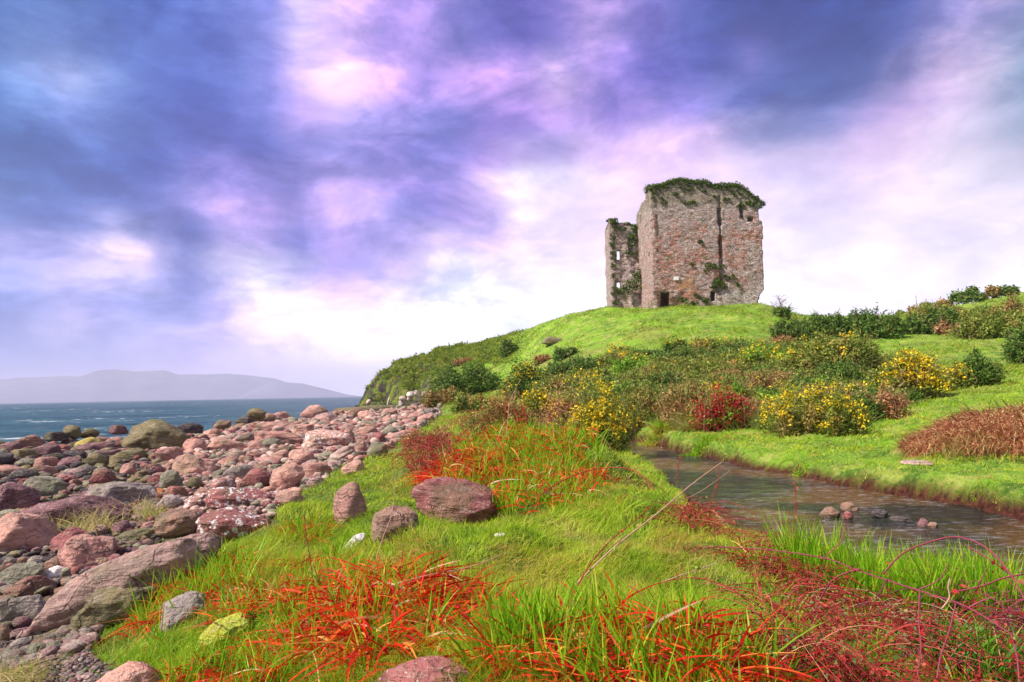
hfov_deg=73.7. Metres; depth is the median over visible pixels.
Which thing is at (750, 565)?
leafy clump
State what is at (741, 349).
scrub bush
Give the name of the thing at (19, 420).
sea
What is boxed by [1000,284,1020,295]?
skyline tree
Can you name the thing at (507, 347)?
rounded bush
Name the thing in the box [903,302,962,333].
dark hedge
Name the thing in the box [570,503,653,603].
bramble cane
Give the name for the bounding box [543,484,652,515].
grass tussock
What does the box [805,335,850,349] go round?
scrub bush
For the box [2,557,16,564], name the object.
boulder
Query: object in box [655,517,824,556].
bramble thicket
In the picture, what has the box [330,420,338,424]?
boulder
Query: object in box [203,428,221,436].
boulder
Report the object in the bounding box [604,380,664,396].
scrub bush
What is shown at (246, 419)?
boulder
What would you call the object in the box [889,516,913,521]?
stone
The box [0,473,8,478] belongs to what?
boulder
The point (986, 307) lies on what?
rounded bush
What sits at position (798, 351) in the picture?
scrub bush
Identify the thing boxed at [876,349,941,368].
scrub bush
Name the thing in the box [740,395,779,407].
scrub bush
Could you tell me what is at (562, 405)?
bush
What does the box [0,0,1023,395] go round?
sky
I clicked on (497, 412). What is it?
reddish scrub
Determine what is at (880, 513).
stone
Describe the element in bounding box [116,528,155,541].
boulder
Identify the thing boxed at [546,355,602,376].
dark hedge
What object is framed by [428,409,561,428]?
bramble thicket
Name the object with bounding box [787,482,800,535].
bramble cane
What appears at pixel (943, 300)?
skyline tree
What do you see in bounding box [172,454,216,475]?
boulder
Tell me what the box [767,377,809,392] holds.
scrub bush
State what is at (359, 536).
boulder
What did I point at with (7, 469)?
boulder
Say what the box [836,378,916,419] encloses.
bramble scrub
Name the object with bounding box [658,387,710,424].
scrub bush
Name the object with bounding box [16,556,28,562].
boulder
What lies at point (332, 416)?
boulder
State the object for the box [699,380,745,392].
scrub bush
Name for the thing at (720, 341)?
gorse bush
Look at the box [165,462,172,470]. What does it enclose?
boulder
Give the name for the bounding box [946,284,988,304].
skyline tree
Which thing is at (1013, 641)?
bramble cane
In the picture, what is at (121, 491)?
boulder
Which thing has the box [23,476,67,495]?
boulder
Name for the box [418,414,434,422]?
boulder
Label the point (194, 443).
boulder
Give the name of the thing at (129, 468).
boulder
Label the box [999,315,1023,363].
rounded bush
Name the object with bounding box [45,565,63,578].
boulder
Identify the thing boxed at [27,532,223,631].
boulder
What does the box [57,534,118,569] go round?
boulder
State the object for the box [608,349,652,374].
scrub bush
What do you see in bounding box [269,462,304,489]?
boulder
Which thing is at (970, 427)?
bracken mound
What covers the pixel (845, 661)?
bramble thicket
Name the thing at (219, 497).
boulder
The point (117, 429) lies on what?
boulder
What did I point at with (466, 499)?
boulder
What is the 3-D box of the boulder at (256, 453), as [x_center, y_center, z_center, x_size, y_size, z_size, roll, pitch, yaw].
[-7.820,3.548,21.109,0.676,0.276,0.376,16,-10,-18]
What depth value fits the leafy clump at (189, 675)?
4.24 m
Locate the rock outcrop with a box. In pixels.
[542,337,562,344]
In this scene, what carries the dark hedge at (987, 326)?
on the ground at (928, 484)
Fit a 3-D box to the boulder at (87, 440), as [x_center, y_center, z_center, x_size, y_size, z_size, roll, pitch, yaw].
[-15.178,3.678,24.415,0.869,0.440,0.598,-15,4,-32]
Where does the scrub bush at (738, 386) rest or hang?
on the ground at (928, 484)
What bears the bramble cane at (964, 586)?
on the ground at (928, 484)
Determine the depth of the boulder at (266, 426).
33.63 m
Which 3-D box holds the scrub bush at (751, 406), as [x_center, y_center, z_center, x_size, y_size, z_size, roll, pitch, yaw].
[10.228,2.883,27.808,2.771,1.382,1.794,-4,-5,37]
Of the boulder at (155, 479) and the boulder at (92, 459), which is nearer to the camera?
the boulder at (155, 479)
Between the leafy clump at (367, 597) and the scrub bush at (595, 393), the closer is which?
the leafy clump at (367, 597)
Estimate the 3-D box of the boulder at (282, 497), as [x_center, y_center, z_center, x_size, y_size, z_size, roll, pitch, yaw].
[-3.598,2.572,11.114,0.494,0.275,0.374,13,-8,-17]
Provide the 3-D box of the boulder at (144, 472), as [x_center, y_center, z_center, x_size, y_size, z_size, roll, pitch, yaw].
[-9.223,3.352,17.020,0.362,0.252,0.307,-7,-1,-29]
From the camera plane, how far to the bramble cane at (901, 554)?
4.14 m
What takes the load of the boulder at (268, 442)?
on the ground at (928, 484)
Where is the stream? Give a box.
[618,440,1023,578]
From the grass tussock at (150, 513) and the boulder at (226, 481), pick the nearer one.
the grass tussock at (150, 513)
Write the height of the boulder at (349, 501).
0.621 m
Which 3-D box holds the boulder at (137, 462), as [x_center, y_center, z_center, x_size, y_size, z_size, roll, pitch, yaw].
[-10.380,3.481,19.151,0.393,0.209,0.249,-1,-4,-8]
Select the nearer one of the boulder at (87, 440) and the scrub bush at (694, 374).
the boulder at (87, 440)
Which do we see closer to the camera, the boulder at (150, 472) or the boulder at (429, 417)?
the boulder at (150, 472)
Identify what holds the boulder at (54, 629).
on the ground at (928, 484)
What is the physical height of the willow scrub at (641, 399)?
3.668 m
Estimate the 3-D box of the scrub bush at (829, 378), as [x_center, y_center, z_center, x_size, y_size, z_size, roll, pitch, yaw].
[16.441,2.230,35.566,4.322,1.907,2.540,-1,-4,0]
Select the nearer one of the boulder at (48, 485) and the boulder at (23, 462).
the boulder at (48, 485)
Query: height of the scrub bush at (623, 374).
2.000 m
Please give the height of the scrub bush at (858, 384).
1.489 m
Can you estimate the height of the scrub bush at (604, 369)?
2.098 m
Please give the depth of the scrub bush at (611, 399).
37.52 m
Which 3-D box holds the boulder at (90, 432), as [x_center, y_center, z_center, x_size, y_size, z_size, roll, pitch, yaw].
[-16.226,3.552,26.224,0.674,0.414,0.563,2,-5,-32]
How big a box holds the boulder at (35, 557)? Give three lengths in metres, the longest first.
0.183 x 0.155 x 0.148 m
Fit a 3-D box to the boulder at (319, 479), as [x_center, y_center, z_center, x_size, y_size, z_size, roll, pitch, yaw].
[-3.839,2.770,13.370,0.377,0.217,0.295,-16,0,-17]
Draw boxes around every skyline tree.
[907,304,915,311]
[932,297,956,307]
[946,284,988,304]
[984,284,1001,298]
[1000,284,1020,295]
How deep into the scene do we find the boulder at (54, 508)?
10.66 m
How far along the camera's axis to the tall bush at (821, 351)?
40.57 m
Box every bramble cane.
[304,518,313,585]
[372,479,394,570]
[392,553,503,585]
[440,417,487,474]
[506,381,519,437]
[539,467,653,495]
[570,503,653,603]
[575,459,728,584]
[647,562,716,591]
[689,520,1009,633]
[708,465,720,522]
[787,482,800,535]
[810,568,861,625]
[882,536,1023,597]
[913,588,925,681]
[933,603,956,681]
[941,578,950,608]
[951,569,1023,595]
[967,545,1023,584]
[1009,633,1023,681]
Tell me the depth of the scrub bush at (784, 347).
50.32 m
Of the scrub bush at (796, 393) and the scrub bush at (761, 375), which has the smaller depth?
the scrub bush at (796, 393)
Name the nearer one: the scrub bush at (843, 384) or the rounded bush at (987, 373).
the scrub bush at (843, 384)
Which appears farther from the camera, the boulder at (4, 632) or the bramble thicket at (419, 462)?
the bramble thicket at (419, 462)
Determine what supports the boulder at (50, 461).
on the ground at (928, 484)
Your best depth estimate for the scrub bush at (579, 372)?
51.66 m
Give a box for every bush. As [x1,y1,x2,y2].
[495,355,554,399]
[496,336,519,357]
[518,381,558,417]
[527,373,590,394]
[529,366,606,391]
[534,375,600,430]
[543,386,575,403]
[550,343,577,360]
[556,351,611,373]
[557,364,644,451]
[563,382,626,403]
[568,370,618,382]
[569,374,619,391]
[569,377,639,399]
[585,347,653,366]
[587,364,617,375]
[601,392,627,413]
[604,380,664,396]
[608,342,633,353]
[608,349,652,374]
[610,369,643,379]
[613,368,666,385]
[614,363,688,375]
[631,352,645,363]
[632,399,661,425]
[634,384,678,395]
[640,367,684,387]
[643,352,715,370]
[648,343,714,362]
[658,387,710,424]
[660,336,687,353]
[665,355,752,375]
[672,335,748,353]
[673,365,711,383]
[676,348,742,365]
[679,374,757,432]
[680,362,743,380]
[687,369,741,384]
[691,366,755,377]
[696,379,749,401]
[699,350,723,359]
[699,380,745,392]
[709,334,776,355]
[714,336,752,348]
[717,369,784,386]
[720,353,765,369]
[722,344,749,360]
[724,339,800,366]
[725,382,761,404]
[739,365,794,379]
[740,379,789,396]
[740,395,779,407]
[740,397,787,418]
[741,361,798,375]
[743,368,784,389]
[748,351,816,374]
[751,375,874,437]
[753,336,806,344]
[753,382,802,401]
[758,339,801,351]
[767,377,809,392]
[768,362,816,379]
[771,301,796,319]
[771,385,809,403]
[773,337,809,351]
[777,372,833,389]
[781,381,833,397]
[783,321,887,372]
[785,345,807,355]
[785,372,838,388]
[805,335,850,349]
[812,356,875,383]
[812,379,848,413]
[813,367,860,384]
[820,370,872,396]
[832,368,881,382]
[842,385,889,418]
[846,378,878,388]
[854,387,923,399]
[855,342,956,398]
[861,379,922,404]
[862,358,909,372]
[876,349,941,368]
[933,358,977,389]
[960,343,1011,387]
[969,303,997,310]
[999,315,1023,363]
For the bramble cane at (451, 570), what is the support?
on the ground at (928, 484)
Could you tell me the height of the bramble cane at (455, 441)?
0.797 m
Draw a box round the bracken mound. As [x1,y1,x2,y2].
[883,394,1023,467]
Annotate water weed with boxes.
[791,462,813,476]
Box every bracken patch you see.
[449,356,474,364]
[531,351,551,366]
[769,332,795,342]
[929,313,959,334]
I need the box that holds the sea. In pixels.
[0,396,362,443]
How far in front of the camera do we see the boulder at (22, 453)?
20.06 m
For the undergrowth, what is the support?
on the ground at (928, 484)
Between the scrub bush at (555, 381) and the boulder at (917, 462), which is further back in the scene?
the scrub bush at (555, 381)
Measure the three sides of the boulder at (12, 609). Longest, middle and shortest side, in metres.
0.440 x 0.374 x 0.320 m
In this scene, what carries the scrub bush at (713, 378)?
on the ground at (928, 484)
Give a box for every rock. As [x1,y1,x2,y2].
[399,396,405,400]
[407,392,413,396]
[414,390,419,396]
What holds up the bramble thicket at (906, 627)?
on the ground at (928, 484)
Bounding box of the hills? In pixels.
[239,382,358,398]
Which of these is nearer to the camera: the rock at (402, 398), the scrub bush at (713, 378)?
the scrub bush at (713, 378)
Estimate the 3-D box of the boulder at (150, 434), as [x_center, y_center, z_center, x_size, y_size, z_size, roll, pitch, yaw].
[-12.211,3.393,23.483,2.163,1.378,1.839,10,-9,-26]
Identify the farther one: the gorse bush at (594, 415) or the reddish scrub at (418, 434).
the gorse bush at (594, 415)
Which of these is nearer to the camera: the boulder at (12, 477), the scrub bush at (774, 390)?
the boulder at (12, 477)
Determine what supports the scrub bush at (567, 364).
on the ground at (928, 484)
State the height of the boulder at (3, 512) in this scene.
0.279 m
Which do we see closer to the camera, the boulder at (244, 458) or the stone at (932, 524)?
the stone at (932, 524)
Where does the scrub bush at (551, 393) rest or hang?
on the ground at (928, 484)
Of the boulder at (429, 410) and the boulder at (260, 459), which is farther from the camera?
the boulder at (429, 410)
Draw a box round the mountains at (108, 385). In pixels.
[0,369,283,403]
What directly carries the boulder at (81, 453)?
on the ground at (928, 484)
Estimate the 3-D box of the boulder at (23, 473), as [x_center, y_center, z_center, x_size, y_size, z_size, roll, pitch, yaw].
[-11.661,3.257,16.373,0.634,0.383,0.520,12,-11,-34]
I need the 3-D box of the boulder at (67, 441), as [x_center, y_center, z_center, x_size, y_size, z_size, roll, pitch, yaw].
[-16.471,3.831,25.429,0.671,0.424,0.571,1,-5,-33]
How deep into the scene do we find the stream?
13.03 m
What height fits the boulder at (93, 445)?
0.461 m
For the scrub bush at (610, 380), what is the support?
on the ground at (928, 484)
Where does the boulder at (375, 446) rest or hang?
on the ground at (928, 484)
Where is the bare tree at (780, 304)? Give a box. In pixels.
[767,294,789,307]
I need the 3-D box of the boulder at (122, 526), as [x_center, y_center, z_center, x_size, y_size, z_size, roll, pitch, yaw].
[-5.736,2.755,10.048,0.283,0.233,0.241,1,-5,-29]
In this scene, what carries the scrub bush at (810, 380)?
on the ground at (928, 484)
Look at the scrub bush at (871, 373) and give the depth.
37.58 m
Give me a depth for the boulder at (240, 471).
15.36 m
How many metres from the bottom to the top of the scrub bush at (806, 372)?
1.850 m
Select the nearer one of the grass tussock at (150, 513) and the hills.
the grass tussock at (150, 513)
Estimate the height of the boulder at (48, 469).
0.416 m
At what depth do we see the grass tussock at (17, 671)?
4.94 m
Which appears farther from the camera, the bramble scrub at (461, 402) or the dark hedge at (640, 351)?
the dark hedge at (640, 351)
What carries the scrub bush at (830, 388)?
on the ground at (928, 484)
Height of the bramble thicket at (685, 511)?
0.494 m
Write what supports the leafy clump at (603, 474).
on the ground at (928, 484)
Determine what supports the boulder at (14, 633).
on the ground at (928, 484)
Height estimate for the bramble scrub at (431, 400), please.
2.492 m
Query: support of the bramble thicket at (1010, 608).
on the ground at (928, 484)
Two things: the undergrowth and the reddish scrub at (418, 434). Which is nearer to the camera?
the reddish scrub at (418, 434)
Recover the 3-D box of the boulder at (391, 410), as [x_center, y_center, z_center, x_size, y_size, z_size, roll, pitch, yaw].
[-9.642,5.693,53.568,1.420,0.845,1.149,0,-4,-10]
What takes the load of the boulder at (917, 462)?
on the ground at (928, 484)
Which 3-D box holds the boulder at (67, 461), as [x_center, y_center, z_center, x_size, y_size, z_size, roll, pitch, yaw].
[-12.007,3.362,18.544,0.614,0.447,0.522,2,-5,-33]
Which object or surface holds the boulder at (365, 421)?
on the ground at (928, 484)
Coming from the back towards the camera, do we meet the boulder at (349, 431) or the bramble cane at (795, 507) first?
the boulder at (349, 431)
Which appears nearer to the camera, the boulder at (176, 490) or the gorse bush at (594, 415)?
the boulder at (176, 490)
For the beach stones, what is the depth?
13.01 m
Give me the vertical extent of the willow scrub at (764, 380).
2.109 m
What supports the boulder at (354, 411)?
on the ground at (928, 484)
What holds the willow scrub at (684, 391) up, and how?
on the ground at (928, 484)
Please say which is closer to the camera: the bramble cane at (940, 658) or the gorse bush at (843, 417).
the bramble cane at (940, 658)
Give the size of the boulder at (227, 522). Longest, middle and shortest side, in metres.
0.928 x 0.651 x 0.479 m
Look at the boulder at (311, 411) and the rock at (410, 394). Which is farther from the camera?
the rock at (410, 394)
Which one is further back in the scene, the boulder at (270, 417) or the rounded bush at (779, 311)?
the rounded bush at (779, 311)
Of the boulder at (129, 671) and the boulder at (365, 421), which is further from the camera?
the boulder at (365, 421)
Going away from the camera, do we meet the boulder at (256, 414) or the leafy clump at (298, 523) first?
the leafy clump at (298, 523)
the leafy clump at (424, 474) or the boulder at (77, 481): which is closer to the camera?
the leafy clump at (424, 474)
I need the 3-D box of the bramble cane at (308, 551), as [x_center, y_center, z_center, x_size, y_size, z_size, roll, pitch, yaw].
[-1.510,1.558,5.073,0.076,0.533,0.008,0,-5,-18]
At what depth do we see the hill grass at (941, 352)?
68.85 m
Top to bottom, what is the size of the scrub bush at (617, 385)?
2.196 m
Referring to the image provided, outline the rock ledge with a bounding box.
[334,405,399,410]
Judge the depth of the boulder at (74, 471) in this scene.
16.57 m
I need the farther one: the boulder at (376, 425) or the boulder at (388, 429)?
the boulder at (376, 425)
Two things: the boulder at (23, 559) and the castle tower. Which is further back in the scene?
the castle tower
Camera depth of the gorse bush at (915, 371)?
30.53 m
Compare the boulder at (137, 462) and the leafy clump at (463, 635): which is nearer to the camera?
the leafy clump at (463, 635)
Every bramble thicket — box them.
[364,430,492,480]
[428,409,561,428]
[628,495,771,537]
[649,558,1023,681]
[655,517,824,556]
[669,588,986,681]
[675,532,933,618]
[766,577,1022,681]
[852,565,1023,646]
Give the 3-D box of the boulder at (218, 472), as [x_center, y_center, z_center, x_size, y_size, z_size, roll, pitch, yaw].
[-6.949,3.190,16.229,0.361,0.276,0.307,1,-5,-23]
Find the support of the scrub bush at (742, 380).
on the ground at (928, 484)
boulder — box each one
[0,441,22,450]
[0,452,13,464]
[0,465,21,473]
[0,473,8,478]
[0,482,40,510]
[0,509,20,516]
[0,512,60,551]
[0,561,44,584]
[0,594,43,621]
[0,623,9,640]
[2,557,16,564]
[3,575,55,596]
[4,476,15,479]
[10,457,22,464]
[10,469,39,478]
[10,627,27,639]
[12,449,37,457]
[14,458,34,466]
[16,434,45,446]
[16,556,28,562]
[21,495,133,524]
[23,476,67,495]
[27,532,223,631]
[27,555,43,561]
[29,465,57,473]
[32,443,60,455]
[33,457,59,466]
[42,432,68,441]
[43,557,59,570]
[43,626,60,633]
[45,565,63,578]
[46,453,72,459]
[50,527,90,551]
[57,456,81,467]
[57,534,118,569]
[58,468,86,475]
[59,444,71,449]
[60,439,78,443]
[63,425,81,438]
[64,450,86,458]
[68,479,81,484]
[70,585,159,631]
[74,437,100,445]
[76,442,122,450]
[81,428,99,438]
[82,452,107,465]
[85,481,157,502]
[88,468,116,483]
[89,524,108,534]
[96,436,109,440]
[96,449,120,454]
[96,661,160,681]
[105,437,120,441]
[105,458,125,467]
[109,425,127,434]
[110,448,146,460]
[111,520,132,532]
[115,473,127,477]
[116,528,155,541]
[119,462,136,475]
[120,419,190,449]
[134,461,148,465]
[135,470,149,475]
[136,505,155,512]
[140,521,154,527]
[146,470,156,474]
[147,476,159,482]
[150,447,183,460]
[150,466,163,471]
[152,508,199,537]
[155,494,183,508]
[157,488,164,492]
[159,469,182,488]
[160,591,206,633]
[163,486,188,496]
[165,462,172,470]
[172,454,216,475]
[177,423,203,433]
[182,492,206,508]
[183,438,207,450]
[185,476,202,488]
[195,507,267,541]
[196,475,236,493]
[197,612,250,649]
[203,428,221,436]
[203,487,272,508]
[207,437,247,450]
[211,469,224,478]
[213,420,231,429]
[217,456,238,463]
[222,464,252,478]
[229,449,245,457]
[234,416,253,424]
[234,432,254,441]
[239,456,252,462]
[239,468,270,486]
[247,408,265,421]
[247,441,266,448]
[249,451,265,456]
[253,461,271,467]
[254,431,302,444]
[255,421,295,430]
[257,457,273,461]
[262,438,280,447]
[263,413,276,421]
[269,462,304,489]
[270,449,289,457]
[274,411,290,418]
[275,491,305,505]
[276,446,296,451]
[288,449,315,462]
[294,424,313,433]
[300,405,327,417]
[300,462,333,476]
[301,429,352,448]
[306,476,325,485]
[314,412,337,420]
[318,451,332,457]
[329,445,354,457]
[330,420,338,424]
[330,460,342,467]
[332,409,344,413]
[333,481,366,525]
[338,415,352,418]
[341,460,363,474]
[344,427,354,441]
[345,533,364,547]
[349,408,364,417]
[353,426,377,434]
[355,439,366,450]
[358,411,375,418]
[360,420,376,423]
[367,432,384,441]
[367,442,386,458]
[369,423,385,427]
[371,505,419,545]
[376,417,391,421]
[377,655,474,681]
[381,408,397,413]
[382,426,398,434]
[387,432,402,438]
[407,412,422,417]
[411,476,497,524]
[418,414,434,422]
[424,408,438,413]
[900,460,933,464]
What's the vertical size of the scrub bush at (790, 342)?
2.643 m
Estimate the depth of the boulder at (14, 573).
7.55 m
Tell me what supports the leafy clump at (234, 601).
on the ground at (928, 484)
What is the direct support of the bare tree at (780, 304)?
on the ground at (928, 484)
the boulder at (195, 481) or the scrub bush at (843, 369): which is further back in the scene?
the scrub bush at (843, 369)
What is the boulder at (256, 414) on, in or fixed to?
on the ground at (928, 484)
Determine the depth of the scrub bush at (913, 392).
30.15 m
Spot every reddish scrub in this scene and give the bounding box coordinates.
[398,421,471,453]
[453,380,542,438]
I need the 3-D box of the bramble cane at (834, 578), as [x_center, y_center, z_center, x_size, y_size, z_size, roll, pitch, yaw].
[2.177,1.752,4.626,0.095,0.477,0.382,2,-6,-39]
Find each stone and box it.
[818,506,840,517]
[840,502,858,510]
[842,511,852,518]
[871,509,887,517]
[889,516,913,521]
[917,518,928,526]
[928,522,937,527]
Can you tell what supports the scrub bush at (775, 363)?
on the ground at (928, 484)
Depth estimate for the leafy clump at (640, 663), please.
3.56 m
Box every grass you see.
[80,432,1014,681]
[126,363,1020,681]
[358,292,1023,428]
[359,329,526,403]
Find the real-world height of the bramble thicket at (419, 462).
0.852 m
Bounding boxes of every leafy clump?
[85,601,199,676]
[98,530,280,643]
[125,564,377,681]
[159,532,375,650]
[238,542,531,681]
[276,505,345,543]
[369,528,472,567]
[376,556,837,681]
[391,441,513,487]
[417,607,534,668]
[422,412,611,517]
[467,457,643,489]
[473,561,589,650]
[728,539,851,582]
[757,501,1023,633]
[903,606,1023,681]
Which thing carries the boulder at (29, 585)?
on the ground at (928, 484)
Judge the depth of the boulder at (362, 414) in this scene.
47.13 m
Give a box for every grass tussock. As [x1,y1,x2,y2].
[0,641,75,681]
[29,511,80,528]
[56,503,141,535]
[112,495,191,521]
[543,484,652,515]
[635,418,675,446]
[681,430,724,456]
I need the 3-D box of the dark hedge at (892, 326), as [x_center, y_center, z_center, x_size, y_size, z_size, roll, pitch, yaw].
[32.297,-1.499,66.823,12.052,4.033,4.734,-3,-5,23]
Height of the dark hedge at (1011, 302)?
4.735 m
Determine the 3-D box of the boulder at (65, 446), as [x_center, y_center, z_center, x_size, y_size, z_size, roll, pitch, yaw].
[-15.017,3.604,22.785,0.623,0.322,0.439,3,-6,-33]
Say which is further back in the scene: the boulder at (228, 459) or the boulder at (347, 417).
the boulder at (347, 417)
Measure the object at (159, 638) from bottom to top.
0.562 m
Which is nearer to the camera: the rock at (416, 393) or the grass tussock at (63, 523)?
the grass tussock at (63, 523)
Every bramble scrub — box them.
[418,385,471,407]
[449,391,499,413]
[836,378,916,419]
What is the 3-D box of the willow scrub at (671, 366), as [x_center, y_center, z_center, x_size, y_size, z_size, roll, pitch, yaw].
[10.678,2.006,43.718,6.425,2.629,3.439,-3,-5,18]
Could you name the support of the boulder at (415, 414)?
on the ground at (928, 484)
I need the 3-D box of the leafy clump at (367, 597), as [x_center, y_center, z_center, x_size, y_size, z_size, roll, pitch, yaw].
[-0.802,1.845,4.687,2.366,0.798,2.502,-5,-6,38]
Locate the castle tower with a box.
[604,177,767,307]
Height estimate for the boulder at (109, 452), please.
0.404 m
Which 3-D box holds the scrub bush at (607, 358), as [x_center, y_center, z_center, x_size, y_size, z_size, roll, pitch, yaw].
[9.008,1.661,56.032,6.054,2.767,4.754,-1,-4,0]
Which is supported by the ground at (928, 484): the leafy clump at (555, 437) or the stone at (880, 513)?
the leafy clump at (555, 437)
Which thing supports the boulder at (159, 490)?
on the ground at (928, 484)
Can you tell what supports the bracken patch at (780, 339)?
on the ground at (928, 484)
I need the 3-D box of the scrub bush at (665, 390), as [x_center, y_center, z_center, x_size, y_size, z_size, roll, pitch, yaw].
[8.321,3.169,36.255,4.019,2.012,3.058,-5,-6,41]
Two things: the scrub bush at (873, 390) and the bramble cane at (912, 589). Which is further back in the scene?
the scrub bush at (873, 390)
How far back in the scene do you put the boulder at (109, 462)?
19.11 m
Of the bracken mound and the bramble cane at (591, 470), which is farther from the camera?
the bracken mound
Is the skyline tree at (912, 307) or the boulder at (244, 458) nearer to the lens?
the boulder at (244, 458)
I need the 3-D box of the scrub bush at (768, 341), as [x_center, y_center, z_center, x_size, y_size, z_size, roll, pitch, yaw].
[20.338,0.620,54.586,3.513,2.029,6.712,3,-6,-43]
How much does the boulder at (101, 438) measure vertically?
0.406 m
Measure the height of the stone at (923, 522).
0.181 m
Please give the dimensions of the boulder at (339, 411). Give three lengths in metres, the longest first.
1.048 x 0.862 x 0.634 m
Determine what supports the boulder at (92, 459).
on the ground at (928, 484)
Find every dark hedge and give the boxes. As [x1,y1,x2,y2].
[427,357,505,395]
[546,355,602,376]
[603,344,661,355]
[767,314,823,341]
[799,302,908,338]
[903,298,990,319]
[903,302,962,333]
[944,306,1023,338]
[990,290,1023,315]
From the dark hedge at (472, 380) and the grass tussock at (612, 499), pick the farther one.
the dark hedge at (472, 380)
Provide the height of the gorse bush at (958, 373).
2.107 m
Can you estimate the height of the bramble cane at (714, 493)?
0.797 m
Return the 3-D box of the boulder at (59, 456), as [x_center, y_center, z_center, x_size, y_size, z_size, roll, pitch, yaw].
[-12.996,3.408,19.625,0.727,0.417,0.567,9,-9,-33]
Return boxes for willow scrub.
[612,372,668,440]
[636,355,728,376]
[653,370,718,418]
[742,367,795,392]
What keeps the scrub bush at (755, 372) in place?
on the ground at (928, 484)
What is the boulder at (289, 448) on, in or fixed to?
on the ground at (928, 484)
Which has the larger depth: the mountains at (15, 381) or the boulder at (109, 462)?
the mountains at (15, 381)
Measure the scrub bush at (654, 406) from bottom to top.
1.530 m
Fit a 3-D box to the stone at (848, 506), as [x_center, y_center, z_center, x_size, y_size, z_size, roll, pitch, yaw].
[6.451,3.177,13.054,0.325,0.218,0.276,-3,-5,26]
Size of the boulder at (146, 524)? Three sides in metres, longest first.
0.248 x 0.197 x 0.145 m
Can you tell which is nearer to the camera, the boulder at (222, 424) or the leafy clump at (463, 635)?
the leafy clump at (463, 635)
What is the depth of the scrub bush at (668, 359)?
46.29 m
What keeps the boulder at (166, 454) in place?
on the ground at (928, 484)
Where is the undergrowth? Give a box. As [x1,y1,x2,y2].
[553,348,915,431]
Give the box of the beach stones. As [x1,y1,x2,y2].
[0,403,441,681]
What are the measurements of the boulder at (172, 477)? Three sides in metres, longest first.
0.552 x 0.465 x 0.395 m
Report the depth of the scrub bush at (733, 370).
40.78 m
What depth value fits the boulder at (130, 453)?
20.73 m
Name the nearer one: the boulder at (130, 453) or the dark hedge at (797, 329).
the boulder at (130, 453)
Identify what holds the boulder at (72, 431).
on the boulder at (67, 441)
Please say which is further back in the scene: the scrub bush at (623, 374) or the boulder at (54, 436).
the scrub bush at (623, 374)
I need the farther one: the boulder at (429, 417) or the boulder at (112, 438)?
the boulder at (429, 417)
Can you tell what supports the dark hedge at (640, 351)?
on the ground at (928, 484)
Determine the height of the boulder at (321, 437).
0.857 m
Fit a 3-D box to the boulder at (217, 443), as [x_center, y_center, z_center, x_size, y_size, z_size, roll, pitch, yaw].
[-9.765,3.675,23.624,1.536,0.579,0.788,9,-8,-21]
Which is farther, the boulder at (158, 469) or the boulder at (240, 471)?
the boulder at (158, 469)
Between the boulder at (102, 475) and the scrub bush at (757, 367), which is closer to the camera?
the boulder at (102, 475)
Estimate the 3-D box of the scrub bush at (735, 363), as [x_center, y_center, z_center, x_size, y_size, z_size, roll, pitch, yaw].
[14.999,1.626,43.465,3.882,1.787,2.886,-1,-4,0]
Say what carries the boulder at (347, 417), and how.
on the ground at (928, 484)
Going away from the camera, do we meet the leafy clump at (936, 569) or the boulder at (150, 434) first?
the leafy clump at (936, 569)
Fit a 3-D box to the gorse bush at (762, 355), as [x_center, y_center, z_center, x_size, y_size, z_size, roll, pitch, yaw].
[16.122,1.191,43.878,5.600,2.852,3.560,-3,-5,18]
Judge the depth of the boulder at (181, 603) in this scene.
5.25 m
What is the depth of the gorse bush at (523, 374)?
52.80 m
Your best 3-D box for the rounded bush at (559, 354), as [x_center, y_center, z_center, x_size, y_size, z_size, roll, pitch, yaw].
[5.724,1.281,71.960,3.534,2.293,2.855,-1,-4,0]
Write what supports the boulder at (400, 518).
on the ground at (928, 484)
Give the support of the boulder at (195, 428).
on the ground at (928, 484)
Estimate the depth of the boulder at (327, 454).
19.76 m
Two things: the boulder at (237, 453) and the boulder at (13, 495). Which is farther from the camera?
the boulder at (237, 453)
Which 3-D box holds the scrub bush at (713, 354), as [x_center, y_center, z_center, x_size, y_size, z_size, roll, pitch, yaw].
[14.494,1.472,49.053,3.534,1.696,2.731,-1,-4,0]
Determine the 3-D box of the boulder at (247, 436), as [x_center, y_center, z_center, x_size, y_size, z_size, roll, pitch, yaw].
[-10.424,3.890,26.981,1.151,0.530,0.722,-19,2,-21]
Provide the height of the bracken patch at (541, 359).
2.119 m
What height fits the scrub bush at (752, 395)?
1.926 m
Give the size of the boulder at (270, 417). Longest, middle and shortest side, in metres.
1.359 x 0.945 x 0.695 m
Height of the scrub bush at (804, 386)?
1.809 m
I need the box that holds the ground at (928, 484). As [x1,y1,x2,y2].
[16,292,1023,681]

